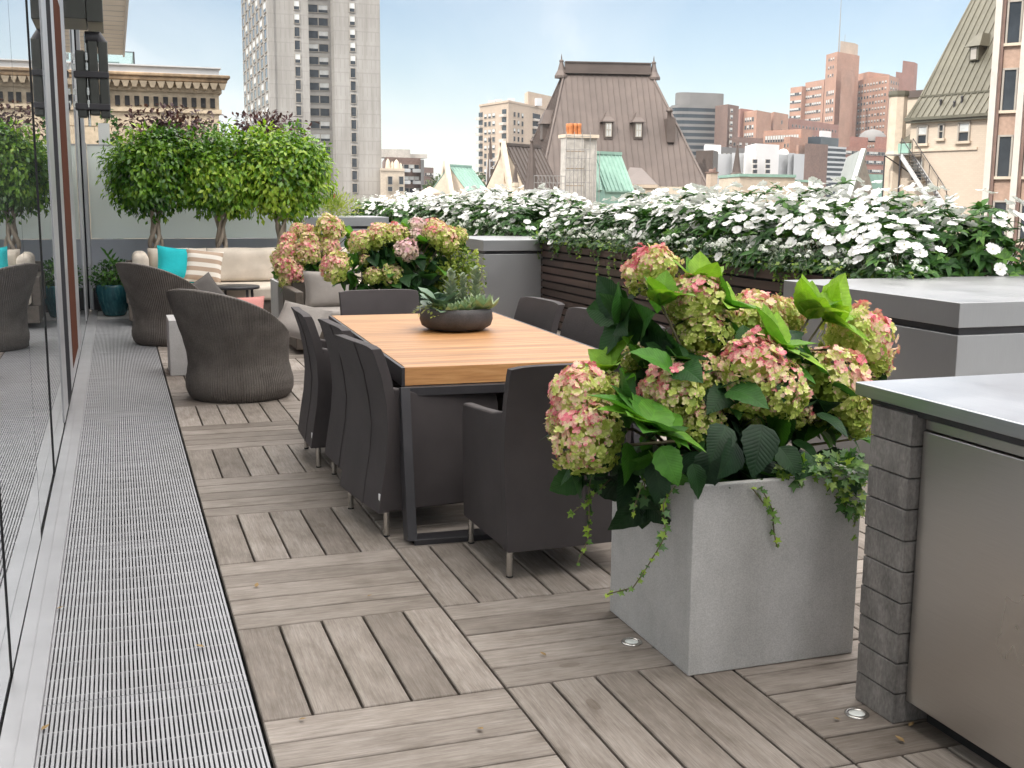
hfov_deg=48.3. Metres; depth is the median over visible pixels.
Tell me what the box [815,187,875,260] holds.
impatiens
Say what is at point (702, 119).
office building
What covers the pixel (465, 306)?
succulent
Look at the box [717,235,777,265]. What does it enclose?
alyssum
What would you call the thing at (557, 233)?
alyssum
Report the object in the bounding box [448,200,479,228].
impatiens
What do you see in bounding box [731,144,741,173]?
brown cone roof
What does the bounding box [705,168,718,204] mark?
brick chimney
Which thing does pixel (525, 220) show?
impatiens
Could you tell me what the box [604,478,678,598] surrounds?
trailing ivy
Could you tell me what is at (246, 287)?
coffee table
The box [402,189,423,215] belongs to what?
impatiens
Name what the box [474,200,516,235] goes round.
impatiens
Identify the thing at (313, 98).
window
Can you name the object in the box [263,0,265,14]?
window
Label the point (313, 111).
window
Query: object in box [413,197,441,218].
impatiens
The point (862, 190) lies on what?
impatiens
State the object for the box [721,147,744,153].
distant block
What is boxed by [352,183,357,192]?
window
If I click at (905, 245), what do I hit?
impatiens
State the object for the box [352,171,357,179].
window
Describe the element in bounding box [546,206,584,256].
impatiens
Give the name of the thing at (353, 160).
window
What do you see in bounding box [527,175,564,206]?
roof railing
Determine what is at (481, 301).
succulent
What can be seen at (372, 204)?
impatiens
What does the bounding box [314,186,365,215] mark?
yellow green plant
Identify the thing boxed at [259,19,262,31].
window
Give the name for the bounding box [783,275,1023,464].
metal box
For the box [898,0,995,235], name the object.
cream house
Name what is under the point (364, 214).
impatiens
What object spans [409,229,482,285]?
slatted planter
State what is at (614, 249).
trailing ivy
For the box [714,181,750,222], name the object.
impatiens
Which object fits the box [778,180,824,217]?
impatiens
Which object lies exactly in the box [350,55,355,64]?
window
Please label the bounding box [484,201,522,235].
impatiens
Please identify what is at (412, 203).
impatiens
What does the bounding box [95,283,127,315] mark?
glazed pot
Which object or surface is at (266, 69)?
window
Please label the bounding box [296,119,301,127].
window
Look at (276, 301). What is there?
cube planter
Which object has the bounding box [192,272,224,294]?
throw pillow
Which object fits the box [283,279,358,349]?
lounge armchair
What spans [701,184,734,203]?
impatiens
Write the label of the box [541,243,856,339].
slatted planter
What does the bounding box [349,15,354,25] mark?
window
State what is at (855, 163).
pale gable roof
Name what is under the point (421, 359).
dining table
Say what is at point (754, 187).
impatiens
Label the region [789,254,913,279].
trailing ivy
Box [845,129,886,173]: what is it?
red terraced block
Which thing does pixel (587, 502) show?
trailing ivy
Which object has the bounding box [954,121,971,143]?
window
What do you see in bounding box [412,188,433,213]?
impatiens
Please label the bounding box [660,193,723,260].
impatiens
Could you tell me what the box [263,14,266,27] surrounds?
window
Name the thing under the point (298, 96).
window
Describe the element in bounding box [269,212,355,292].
hydrangea
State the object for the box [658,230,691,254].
alyssum
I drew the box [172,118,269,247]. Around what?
ficus tree
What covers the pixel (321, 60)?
window
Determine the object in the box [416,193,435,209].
impatiens
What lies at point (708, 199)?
impatiens
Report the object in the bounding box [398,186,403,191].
window
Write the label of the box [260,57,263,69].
window
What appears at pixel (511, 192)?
impatiens
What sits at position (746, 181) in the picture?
cream parapet house
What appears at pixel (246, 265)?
sofa
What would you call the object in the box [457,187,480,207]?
impatiens
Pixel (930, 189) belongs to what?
impatiens
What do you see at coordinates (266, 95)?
window
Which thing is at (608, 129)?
window frame
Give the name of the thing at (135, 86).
stone building
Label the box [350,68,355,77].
window
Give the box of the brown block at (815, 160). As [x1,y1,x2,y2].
[803,143,827,196]
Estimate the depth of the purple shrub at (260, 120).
15.91 m
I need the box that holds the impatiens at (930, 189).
[889,183,961,271]
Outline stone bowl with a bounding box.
[419,306,492,331]
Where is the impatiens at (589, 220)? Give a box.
[571,201,621,251]
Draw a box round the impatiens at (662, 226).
[642,198,698,257]
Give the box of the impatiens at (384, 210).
[376,199,403,222]
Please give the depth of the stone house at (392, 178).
226.79 m
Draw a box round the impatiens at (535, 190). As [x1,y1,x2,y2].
[526,183,554,212]
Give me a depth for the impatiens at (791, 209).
9.37 m
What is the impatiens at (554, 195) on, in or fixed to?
in the slatted planter at (421, 252)
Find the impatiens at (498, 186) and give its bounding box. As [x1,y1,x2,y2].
[487,184,507,200]
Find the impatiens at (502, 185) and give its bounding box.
[492,184,511,200]
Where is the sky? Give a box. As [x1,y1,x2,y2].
[108,0,969,179]
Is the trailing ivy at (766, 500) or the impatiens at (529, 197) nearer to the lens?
the trailing ivy at (766, 500)
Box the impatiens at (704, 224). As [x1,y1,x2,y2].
[679,196,741,260]
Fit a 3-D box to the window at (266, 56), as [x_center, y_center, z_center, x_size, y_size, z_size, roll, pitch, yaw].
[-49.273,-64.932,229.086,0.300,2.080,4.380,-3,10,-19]
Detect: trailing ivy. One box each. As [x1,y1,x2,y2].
[525,231,565,259]
[564,234,614,281]
[567,469,610,565]
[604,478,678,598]
[605,239,672,279]
[663,244,730,276]
[719,252,812,295]
[751,478,781,547]
[771,447,869,540]
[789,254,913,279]
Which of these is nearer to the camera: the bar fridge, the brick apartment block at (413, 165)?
the bar fridge
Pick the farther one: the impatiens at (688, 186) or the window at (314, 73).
the window at (314, 73)
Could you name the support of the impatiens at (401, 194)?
in the slatted planter
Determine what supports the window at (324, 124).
in the apartment tower at (312, 61)
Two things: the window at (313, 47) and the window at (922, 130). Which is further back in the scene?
the window at (313, 47)
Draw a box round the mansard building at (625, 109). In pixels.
[533,54,705,200]
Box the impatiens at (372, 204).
[365,195,385,215]
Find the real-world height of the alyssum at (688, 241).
0.266 m
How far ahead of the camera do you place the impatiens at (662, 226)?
10.48 m
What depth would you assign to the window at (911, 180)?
65.35 m
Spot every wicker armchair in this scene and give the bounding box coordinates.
[115,262,199,346]
[166,289,293,403]
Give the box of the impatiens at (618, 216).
[605,198,651,250]
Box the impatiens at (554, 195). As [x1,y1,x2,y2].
[534,186,566,218]
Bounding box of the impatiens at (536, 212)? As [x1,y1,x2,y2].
[523,197,560,235]
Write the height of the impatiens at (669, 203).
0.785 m
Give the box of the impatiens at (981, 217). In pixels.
[929,187,1015,275]
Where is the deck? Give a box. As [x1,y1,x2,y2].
[157,330,996,767]
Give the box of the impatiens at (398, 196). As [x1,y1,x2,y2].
[392,190,408,201]
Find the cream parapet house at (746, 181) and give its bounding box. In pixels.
[718,174,816,207]
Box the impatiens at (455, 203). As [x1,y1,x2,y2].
[442,197,477,224]
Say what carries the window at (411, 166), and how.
in the brick apartment block at (413, 165)
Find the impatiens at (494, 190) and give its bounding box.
[472,187,504,211]
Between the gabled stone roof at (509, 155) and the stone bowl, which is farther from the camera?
the gabled stone roof at (509, 155)
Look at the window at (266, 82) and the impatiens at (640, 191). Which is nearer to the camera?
the impatiens at (640, 191)
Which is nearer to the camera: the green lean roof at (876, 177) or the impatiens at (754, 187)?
the impatiens at (754, 187)
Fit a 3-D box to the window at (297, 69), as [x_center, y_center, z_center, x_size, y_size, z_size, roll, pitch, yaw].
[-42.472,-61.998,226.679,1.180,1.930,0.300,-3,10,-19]
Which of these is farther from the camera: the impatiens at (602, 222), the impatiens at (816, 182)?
the impatiens at (602, 222)
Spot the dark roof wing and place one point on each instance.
(706, 160)
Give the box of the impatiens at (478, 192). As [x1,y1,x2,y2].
[471,185,493,206]
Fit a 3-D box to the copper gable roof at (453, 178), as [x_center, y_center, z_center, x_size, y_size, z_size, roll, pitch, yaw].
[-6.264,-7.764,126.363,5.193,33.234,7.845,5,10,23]
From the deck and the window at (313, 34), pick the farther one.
the window at (313, 34)
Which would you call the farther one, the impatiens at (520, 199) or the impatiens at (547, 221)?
the impatiens at (520, 199)
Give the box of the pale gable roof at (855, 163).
[835,148,874,209]
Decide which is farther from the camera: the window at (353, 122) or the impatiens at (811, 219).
the window at (353, 122)
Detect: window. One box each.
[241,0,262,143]
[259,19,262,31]
[260,32,262,44]
[260,44,263,56]
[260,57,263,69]
[261,70,263,81]
[261,83,264,94]
[261,96,264,106]
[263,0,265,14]
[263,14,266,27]
[264,27,266,40]
[264,40,266,53]
[264,54,267,66]
[265,67,267,79]
[265,80,267,91]
[265,93,268,104]
[293,0,299,10]
[294,13,299,23]
[294,27,299,36]
[294,40,300,49]
[294,53,300,63]
[295,66,300,76]
[295,79,300,89]
[295,93,301,102]
[296,106,301,115]
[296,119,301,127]
[308,4,317,12]
[308,17,318,25]
[309,30,318,38]
[309,43,317,51]
[309,56,318,64]
[309,69,319,77]
[310,82,319,90]
[310,95,319,103]
[310,108,319,115]
[311,121,320,128]
[311,133,320,141]
[317,4,327,13]
[318,18,327,26]
[318,44,328,52]
[318,57,328,64]
[319,31,328,39]
[319,70,328,77]
[319,95,329,103]
[319,108,329,116]
[320,82,329,90]
[320,146,330,154]
[321,121,329,128]
[321,134,329,141]
[349,2,354,12]
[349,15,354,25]
[349,29,355,38]
[350,42,355,51]
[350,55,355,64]
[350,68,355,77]
[350,81,355,90]
[350,94,355,103]
[351,107,356,116]
[351,120,356,128]
[351,132,356,141]
[351,145,356,154]
[351,158,356,167]
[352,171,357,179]
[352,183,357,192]
[387,176,392,184]
[387,186,392,191]
[398,176,403,184]
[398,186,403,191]
[409,164,413,170]
[606,124,610,135]
[636,124,640,135]
[789,58,898,147]
[908,158,923,182]
[913,125,928,145]
[935,123,945,140]
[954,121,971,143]
[992,200,1008,234]
[994,135,1013,178]
[999,67,1018,113]
[1004,0,1023,46]
[1016,203,1023,244]
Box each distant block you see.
[424,167,433,186]
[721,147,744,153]
[729,137,762,147]
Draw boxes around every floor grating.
[35,681,270,767]
[43,538,246,712]
[65,459,207,552]
[76,410,186,468]
[84,376,172,414]
[88,352,163,380]
[92,333,156,354]
[95,318,131,334]
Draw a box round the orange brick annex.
[763,129,812,153]
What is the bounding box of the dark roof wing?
[696,150,717,178]
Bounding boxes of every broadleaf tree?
[422,173,440,189]
[474,171,485,185]
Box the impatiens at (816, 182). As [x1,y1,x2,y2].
[792,176,840,230]
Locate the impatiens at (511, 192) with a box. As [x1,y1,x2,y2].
[499,190,517,199]
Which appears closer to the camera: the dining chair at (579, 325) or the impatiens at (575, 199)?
the dining chair at (579, 325)
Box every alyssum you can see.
[445,217,467,226]
[459,219,478,231]
[473,217,497,234]
[492,221,518,235]
[538,226,564,243]
[555,227,580,246]
[564,226,595,247]
[581,227,608,248]
[598,227,633,251]
[615,229,648,250]
[634,231,670,249]
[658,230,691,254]
[675,236,720,257]
[707,233,743,261]
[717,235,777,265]
[752,238,807,267]
[777,240,841,271]
[821,248,872,273]
[861,252,928,277]
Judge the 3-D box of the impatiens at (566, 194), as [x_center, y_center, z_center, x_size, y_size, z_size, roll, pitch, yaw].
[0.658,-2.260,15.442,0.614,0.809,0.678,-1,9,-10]
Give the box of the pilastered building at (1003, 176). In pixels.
[982,0,1023,275]
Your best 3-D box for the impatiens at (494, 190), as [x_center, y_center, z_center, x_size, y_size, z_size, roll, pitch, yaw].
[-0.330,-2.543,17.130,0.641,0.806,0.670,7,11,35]
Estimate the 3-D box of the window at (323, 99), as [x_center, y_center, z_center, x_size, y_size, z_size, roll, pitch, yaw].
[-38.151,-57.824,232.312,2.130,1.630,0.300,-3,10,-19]
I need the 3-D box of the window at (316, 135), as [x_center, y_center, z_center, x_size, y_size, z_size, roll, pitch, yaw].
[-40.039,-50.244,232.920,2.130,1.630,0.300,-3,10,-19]
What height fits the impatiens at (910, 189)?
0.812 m
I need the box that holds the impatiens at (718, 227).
[697,194,768,266]
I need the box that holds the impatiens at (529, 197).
[513,191,545,229]
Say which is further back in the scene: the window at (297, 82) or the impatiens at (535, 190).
the window at (297, 82)
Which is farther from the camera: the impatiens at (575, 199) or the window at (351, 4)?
the window at (351, 4)
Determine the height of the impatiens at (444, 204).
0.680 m
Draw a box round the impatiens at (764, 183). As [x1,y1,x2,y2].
[752,180,783,209]
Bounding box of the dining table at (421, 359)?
[324,312,640,545]
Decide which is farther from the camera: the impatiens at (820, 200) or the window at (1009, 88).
the window at (1009, 88)
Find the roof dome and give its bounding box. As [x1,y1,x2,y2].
[779,149,788,153]
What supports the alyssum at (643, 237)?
in the slatted planter at (568, 281)
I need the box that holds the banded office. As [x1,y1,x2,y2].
[825,146,846,198]
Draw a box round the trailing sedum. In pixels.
[413,304,439,318]
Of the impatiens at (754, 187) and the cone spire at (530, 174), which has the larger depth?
the cone spire at (530, 174)
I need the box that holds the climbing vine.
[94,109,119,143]
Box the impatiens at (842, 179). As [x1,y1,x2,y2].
[814,174,875,221]
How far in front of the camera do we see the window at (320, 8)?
229.41 m
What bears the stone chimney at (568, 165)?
on the city ground
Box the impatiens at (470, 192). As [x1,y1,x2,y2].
[458,185,480,204]
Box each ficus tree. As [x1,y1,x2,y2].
[91,119,203,247]
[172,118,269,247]
[225,118,340,246]
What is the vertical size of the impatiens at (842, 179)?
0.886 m
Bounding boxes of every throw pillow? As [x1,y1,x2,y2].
[157,245,193,282]
[184,248,223,284]
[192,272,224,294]
[238,296,264,307]
[303,270,349,306]
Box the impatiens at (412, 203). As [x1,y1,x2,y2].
[408,198,429,219]
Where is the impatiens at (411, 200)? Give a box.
[406,191,425,216]
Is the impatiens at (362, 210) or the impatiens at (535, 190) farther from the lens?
the impatiens at (362, 210)
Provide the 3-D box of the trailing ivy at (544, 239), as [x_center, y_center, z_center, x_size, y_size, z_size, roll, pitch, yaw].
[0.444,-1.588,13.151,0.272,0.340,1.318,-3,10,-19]
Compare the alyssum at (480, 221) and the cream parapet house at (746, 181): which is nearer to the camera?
the alyssum at (480, 221)
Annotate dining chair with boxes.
[291,307,331,467]
[318,318,353,474]
[332,334,497,536]
[339,289,419,314]
[462,363,637,577]
[495,307,602,410]
[514,297,564,333]
[597,325,664,431]
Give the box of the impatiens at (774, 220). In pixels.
[739,193,810,277]
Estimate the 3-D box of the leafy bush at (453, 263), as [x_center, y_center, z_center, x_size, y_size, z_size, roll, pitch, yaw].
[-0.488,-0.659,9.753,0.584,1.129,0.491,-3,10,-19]
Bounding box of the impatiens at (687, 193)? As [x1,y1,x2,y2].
[670,183,715,223]
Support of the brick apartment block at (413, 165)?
on the city ground
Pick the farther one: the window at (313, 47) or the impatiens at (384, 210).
the window at (313, 47)
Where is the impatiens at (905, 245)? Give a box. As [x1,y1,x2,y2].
[849,217,947,278]
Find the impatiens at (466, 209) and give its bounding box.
[458,197,496,233]
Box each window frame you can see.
[605,123,611,136]
[635,123,641,136]
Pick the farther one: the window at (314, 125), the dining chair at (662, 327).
the window at (314, 125)
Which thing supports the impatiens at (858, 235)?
in the slatted planter at (568, 281)
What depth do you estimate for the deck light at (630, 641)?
3.89 m
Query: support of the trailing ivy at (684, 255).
hanging from the slatted planter at (568, 281)
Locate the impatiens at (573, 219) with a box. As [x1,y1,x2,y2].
[557,204,603,250]
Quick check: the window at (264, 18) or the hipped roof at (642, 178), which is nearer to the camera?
the hipped roof at (642, 178)
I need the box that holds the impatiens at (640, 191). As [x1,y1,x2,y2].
[611,185,660,227]
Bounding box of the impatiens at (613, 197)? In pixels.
[594,196,623,224]
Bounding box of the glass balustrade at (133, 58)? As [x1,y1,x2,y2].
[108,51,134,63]
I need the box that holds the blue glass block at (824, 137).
[808,131,838,146]
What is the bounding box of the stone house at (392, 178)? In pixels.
[380,159,404,202]
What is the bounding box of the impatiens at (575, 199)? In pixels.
[555,192,591,221]
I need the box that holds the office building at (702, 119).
[671,92,738,158]
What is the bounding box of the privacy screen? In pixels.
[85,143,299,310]
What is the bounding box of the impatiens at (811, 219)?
[768,197,844,273]
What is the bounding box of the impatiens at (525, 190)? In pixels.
[511,185,535,204]
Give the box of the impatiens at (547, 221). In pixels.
[534,209,576,244]
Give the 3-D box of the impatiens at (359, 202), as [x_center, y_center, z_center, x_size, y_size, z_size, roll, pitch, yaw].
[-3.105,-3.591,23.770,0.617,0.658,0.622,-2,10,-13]
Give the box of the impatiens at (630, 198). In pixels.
[605,193,647,227]
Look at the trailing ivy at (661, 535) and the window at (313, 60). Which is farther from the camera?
the window at (313, 60)
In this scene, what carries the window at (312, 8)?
in the apartment tower at (312, 61)
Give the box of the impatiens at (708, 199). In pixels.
[683,186,732,233]
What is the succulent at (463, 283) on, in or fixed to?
in the stone bowl
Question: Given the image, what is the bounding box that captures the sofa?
[126,247,368,320]
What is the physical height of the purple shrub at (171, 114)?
2.744 m
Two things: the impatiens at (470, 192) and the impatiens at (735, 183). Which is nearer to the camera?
the impatiens at (735, 183)
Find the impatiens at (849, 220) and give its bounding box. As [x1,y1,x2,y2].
[841,188,921,251]
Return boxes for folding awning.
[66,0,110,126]
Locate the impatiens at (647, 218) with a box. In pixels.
[621,196,683,259]
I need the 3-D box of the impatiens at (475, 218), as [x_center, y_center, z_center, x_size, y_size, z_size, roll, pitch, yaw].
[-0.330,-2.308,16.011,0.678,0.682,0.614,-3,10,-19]
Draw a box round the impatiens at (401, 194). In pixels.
[396,191,411,207]
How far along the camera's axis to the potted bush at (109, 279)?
14.09 m
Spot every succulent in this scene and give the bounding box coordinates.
[417,287,463,312]
[420,292,448,303]
[438,303,462,309]
[443,267,459,303]
[453,300,476,309]
[456,272,470,301]
[461,293,498,309]
[466,265,485,299]
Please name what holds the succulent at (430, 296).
in the stone bowl
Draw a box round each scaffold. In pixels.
[486,156,496,183]
[564,131,599,209]
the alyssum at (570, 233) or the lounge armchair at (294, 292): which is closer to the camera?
the lounge armchair at (294, 292)
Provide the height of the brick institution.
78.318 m
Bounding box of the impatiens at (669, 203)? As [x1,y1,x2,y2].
[651,188,697,222]
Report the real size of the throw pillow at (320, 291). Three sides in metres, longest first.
0.507 x 0.387 x 0.158 m
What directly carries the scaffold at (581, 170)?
on the city ground
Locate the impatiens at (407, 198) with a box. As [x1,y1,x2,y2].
[397,193,413,208]
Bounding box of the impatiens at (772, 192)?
[744,186,791,264]
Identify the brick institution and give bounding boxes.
[738,108,838,137]
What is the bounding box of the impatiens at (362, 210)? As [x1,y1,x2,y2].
[357,195,375,215]
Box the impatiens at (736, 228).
[714,199,781,269]
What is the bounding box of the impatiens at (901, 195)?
[873,190,948,277]
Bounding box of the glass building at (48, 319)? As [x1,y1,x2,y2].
[0,0,128,767]
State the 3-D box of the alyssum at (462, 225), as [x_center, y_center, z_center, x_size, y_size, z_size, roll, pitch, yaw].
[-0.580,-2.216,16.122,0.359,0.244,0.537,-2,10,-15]
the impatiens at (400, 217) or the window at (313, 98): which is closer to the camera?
the impatiens at (400, 217)
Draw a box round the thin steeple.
[487,135,492,181]
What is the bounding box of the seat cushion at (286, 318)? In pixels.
[278,300,332,339]
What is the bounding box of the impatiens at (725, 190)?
[713,188,749,222]
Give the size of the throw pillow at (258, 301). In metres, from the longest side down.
0.467 x 0.367 x 0.136 m
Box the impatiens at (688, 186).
[662,183,705,214]
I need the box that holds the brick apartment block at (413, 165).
[381,149,426,196]
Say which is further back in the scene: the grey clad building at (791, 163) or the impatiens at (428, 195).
the grey clad building at (791, 163)
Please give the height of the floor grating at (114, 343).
0.028 m
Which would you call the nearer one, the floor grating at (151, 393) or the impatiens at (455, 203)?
the floor grating at (151, 393)
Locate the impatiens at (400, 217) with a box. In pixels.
[380,199,410,222]
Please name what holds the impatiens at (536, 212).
in the slatted planter at (421, 252)
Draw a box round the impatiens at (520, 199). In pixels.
[507,190,536,211]
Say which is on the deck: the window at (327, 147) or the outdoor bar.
the outdoor bar
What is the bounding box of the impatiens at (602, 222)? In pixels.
[590,196,641,250]
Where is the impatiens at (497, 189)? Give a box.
[485,188,504,207]
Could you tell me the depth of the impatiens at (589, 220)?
12.23 m
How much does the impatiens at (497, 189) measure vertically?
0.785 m
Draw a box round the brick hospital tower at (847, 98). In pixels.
[789,0,917,147]
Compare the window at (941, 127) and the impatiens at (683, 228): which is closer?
the impatiens at (683, 228)
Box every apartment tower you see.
[241,0,381,215]
[475,91,551,183]
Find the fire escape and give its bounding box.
[882,138,946,208]
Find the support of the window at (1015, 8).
in the pilastered building at (1003, 176)
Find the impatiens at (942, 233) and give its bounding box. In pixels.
[892,197,979,277]
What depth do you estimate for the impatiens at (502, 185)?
17.69 m
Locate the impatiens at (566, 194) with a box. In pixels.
[544,187,577,227]
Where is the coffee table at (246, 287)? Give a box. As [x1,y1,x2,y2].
[218,284,259,296]
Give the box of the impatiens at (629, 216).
[616,197,667,261]
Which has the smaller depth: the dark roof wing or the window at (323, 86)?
the dark roof wing
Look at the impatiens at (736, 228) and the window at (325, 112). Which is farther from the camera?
the window at (325, 112)
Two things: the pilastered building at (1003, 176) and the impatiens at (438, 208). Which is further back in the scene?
the pilastered building at (1003, 176)
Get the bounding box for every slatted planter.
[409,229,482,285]
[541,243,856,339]
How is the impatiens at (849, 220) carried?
in the slatted planter at (568, 281)
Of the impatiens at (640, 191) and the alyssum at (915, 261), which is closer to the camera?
the alyssum at (915, 261)
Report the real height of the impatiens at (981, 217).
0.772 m
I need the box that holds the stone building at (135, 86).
[84,63,229,238]
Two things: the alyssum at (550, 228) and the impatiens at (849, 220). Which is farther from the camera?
the alyssum at (550, 228)
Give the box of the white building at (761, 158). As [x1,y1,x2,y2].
[743,143,778,173]
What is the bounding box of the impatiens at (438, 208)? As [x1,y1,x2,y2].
[429,194,457,219]
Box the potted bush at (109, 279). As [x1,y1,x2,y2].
[88,247,125,290]
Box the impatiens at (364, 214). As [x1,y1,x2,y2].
[362,194,383,215]
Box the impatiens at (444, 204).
[436,195,465,226]
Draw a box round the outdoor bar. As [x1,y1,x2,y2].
[855,373,1023,723]
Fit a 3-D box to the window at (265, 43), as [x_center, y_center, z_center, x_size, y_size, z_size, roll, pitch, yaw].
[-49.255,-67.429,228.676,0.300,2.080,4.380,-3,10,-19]
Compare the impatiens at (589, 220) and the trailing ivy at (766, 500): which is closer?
the trailing ivy at (766, 500)
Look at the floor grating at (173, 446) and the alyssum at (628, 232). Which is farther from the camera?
the alyssum at (628, 232)
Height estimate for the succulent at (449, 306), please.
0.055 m
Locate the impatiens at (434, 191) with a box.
[421,187,441,204]
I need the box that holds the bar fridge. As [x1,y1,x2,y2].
[906,420,1023,767]
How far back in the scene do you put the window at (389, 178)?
225.96 m
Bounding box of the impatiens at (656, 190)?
[636,188,664,203]
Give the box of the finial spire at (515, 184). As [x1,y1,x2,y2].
[512,163,518,195]
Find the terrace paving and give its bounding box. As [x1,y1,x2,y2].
[97,310,128,319]
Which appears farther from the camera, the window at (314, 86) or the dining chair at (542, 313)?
the window at (314, 86)
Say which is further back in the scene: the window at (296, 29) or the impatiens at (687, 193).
the window at (296, 29)
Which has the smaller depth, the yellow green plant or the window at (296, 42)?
the yellow green plant
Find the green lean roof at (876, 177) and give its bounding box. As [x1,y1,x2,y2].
[869,174,882,209]
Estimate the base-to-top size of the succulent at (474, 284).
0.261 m
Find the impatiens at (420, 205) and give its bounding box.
[410,198,431,221]
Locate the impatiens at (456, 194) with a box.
[449,189,469,205]
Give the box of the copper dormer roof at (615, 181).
[596,151,633,210]
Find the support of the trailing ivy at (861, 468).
hanging from the cube planter at (726, 584)
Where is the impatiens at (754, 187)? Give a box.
[741,185,772,209]
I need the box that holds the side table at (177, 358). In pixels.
[166,315,187,375]
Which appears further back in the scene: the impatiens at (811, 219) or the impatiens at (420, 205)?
the impatiens at (420, 205)
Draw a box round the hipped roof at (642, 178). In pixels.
[628,167,658,202]
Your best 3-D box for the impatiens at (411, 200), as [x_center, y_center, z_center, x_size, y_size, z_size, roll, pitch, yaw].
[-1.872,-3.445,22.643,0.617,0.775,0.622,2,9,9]
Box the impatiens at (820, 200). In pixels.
[794,189,847,254]
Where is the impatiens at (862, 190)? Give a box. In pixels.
[839,180,906,221]
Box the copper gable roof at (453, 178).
[433,160,484,200]
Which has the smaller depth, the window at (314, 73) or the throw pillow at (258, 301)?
the throw pillow at (258, 301)
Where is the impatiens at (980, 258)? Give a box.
[945,190,1023,276]
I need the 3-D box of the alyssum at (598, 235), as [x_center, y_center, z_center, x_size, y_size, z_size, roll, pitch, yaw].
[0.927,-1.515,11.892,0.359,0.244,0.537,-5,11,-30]
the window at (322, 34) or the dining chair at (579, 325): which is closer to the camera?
the dining chair at (579, 325)
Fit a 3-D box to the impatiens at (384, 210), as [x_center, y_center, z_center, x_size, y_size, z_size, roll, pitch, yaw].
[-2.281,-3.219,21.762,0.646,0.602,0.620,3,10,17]
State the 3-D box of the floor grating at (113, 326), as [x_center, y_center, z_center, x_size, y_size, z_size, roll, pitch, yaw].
[-4.466,-0.655,13.121,0.591,0.028,1.586,-3,10,-19]
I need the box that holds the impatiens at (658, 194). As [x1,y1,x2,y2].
[637,188,677,231]
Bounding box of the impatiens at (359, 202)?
[348,195,368,215]
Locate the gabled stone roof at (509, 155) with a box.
[483,141,559,198]
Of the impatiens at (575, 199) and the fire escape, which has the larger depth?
the fire escape
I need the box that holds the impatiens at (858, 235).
[833,207,927,278]
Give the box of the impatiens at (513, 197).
[492,192,524,211]
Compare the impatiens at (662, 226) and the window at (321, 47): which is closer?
the impatiens at (662, 226)
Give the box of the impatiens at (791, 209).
[767,181,821,262]
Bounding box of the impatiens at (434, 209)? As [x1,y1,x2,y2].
[423,191,452,217]
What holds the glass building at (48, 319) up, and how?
on the city ground
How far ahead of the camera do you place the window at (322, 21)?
229.86 m
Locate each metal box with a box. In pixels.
[302,216,388,253]
[451,236,542,318]
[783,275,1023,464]
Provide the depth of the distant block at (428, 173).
531.12 m
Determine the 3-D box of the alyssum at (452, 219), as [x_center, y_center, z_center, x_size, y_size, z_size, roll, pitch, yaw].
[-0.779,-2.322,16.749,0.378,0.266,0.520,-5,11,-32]
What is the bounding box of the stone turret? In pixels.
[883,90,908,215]
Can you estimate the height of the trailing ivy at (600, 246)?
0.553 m
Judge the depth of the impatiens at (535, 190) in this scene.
16.05 m
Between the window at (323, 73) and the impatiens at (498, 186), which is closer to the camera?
the impatiens at (498, 186)
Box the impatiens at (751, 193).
[729,186,773,260]
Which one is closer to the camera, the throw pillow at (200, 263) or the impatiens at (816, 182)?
the impatiens at (816, 182)
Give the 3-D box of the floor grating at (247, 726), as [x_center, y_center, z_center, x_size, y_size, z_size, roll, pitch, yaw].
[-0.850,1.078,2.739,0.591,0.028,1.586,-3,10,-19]
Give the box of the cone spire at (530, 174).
[524,138,537,189]
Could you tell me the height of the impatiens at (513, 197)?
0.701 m
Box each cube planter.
[270,278,282,318]
[610,444,861,675]
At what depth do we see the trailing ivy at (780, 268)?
8.55 m
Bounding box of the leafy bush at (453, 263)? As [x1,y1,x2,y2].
[422,242,486,295]
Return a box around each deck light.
[621,637,641,645]
[844,708,869,719]
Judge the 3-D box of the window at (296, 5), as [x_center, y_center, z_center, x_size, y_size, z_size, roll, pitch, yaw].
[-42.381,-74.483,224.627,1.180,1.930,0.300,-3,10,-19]
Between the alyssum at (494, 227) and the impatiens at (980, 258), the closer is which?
the impatiens at (980, 258)
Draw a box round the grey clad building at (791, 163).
[704,144,804,192]
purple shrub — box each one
[110,102,234,238]
[219,108,319,142]
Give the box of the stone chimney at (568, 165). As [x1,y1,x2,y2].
[558,123,598,213]
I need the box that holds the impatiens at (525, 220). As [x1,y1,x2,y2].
[490,202,538,235]
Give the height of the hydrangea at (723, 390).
0.940 m
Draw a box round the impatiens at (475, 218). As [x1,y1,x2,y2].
[465,195,501,235]
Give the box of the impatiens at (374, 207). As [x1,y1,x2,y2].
[371,195,394,220]
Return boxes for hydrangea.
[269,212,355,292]
[319,217,468,304]
[538,242,899,529]
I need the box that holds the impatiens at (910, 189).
[876,182,939,226]
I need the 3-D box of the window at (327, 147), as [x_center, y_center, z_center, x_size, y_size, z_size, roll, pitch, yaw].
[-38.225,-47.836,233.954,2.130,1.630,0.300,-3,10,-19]
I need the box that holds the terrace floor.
[40,309,311,767]
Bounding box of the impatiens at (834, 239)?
[795,202,882,279]
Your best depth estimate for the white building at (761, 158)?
371.88 m
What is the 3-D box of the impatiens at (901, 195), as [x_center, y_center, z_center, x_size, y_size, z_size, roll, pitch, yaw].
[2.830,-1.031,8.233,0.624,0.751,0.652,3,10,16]
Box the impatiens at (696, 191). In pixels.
[685,185,720,204]

